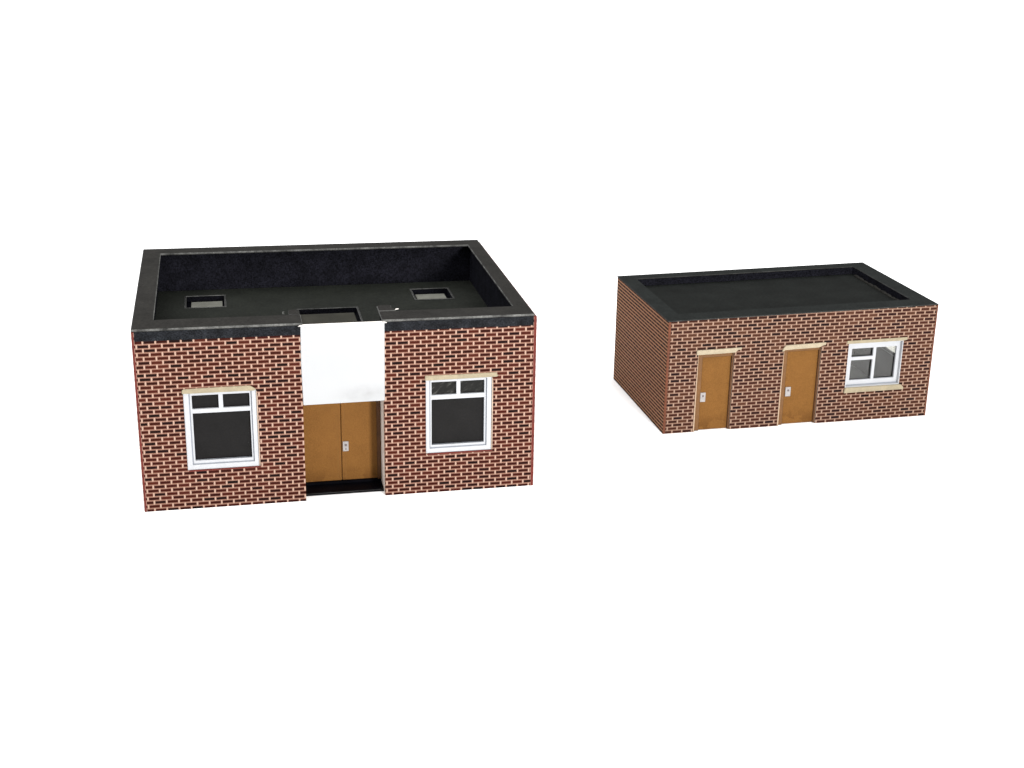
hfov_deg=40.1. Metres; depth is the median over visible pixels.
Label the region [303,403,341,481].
door
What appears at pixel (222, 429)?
window
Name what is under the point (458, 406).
window
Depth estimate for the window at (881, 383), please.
2.80 m
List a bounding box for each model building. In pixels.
[130,240,536,511]
[613,262,938,433]
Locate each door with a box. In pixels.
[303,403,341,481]
[340,401,376,479]
[693,347,741,431]
[777,342,825,425]
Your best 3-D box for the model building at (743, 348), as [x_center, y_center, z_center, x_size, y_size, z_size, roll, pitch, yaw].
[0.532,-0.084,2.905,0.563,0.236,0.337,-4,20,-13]
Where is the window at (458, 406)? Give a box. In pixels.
[425,372,497,454]
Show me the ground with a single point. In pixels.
(622, 582)
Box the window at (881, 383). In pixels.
[843,337,907,392]
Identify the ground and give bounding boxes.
[0,0,1023,767]
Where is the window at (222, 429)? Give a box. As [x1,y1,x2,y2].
[182,385,260,471]
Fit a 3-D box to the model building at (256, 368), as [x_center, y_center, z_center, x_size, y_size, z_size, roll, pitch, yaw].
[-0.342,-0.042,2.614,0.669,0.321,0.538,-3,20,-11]

